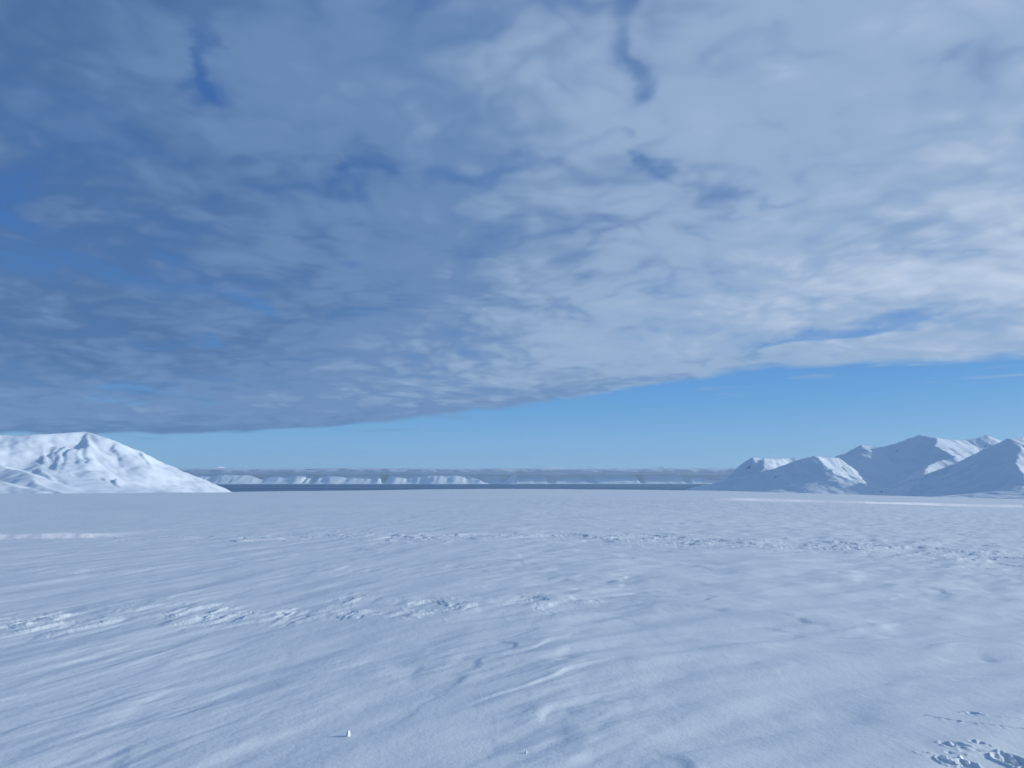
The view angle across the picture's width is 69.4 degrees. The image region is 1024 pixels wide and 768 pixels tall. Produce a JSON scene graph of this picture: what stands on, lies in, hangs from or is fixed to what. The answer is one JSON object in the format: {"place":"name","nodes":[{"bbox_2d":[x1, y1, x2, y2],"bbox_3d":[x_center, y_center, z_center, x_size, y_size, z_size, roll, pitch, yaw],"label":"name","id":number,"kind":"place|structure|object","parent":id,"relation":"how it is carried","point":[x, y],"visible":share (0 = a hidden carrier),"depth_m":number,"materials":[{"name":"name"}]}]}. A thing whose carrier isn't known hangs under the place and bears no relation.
{"place":"outdoors","nodes":[
{"label":"outdoors","id":0,"kind":"place"},
{"bbox_2d":[0,432,230,493],"bbox_3d":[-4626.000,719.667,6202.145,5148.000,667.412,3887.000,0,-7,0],"label":"mountain","id":1,"kind":"structure","parent":0,"point":[79,462],"depth_m":5942.10,"materials":[{"name":"white snow"}]},
{"bbox_2d":[192,466,312,483],"bbox_3d":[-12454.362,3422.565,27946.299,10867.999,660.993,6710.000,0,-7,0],"label":"mountains","id":2,"kind":"structure","parent":0,"point":[257,479],"depth_m":25717.48,"materials":[{"name":"white snow"}]},
{"bbox_2d":[304,474,516,483],"bbox_3d":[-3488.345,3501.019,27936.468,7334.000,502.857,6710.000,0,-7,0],"label":"mountains","id":3,"kind":"structure","parent":0,"point":[411,479],"depth_m":25820.68,"materials":[{"name":"white snow"}]},
{"bbox_2d":[177,468,736,474],"bbox_3d":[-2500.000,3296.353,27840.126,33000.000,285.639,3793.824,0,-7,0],"label":"cloud","id":4,"kind":"structure","parent":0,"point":[545,471],"depth_m":26187.10,"materials":[{"name":"grey"}]},
{"bbox_2d":[216,484,707,491],"bbox_3d":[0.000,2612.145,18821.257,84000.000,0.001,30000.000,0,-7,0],"label":"fjord water","id":5,"kind":"structure","parent":0,"point":[285,487],"depth_m":18981.26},
{"bbox_2d":[0,489,1023,767],"bbox_3d":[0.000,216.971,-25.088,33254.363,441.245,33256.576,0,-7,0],"label":"snow ground","id":6,"kind":"structure","parent":0,"point":[510,627],"depth_m":8.67,"materials":[{"name":"white snow"}]},
{"bbox_2d":[939,755,946,759],"bbox_3d":[2.629,2.274,4.503,0.043,0.026,0.028,-6,-10,42],"label":"snow clod","id":7,"kind":"object","parent":6,"relation":"on","point":[944,757],"visible":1,"depth_m":4.50,"materials":[{"name":"white snow"}]},
{"bbox_2d":[0,0,1023,468],"label":"sky","id":8,"kind":"structure","parent":0,"point":[249,234],"materials":[{"name":"blue"}]},
{"bbox_2d":[515,467,729,483],"bbox_3d":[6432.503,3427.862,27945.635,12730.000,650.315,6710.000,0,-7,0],"label":"mountains","id":9,"kind":"structure","parent":0,"point":[613,479],"depth_m":26154.37,"materials":[{"name":"white snow"}]},
{"bbox_2d":[726,457,799,479],"bbox_3d":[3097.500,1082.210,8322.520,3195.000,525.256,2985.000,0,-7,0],"label":"mountain","id":10,"kind":"structure","parent":0,"point":[752,465],"depth_m":7944.95,"materials":[{"name":"white snow"}]},
{"bbox_2d":[686,456,886,495],"bbox_3d":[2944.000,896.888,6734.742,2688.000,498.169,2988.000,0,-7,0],"label":"mountain","id":11,"kind":"structure","parent":0,"point":[820,475],"depth_m":6670.34,"materials":[{"name":"white snow"}]},
{"bbox_2d":[835,435,1002,495],"bbox_3d":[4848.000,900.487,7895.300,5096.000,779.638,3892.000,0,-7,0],"label":"mountain","id":12,"kind":"structure","parent":0,"point":[901,461],"depth_m":7625.61,"materials":[{"name":"white snow"}]},
{"bbox_2d":[877,437,1023,498],"bbox_3d":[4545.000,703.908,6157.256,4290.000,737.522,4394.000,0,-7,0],"label":"mountain","id":13,"kind":"structure","parent":0,"point":[996,471],"depth_m":5981.84,"materials":[{"name":"white snow"}]}
]}

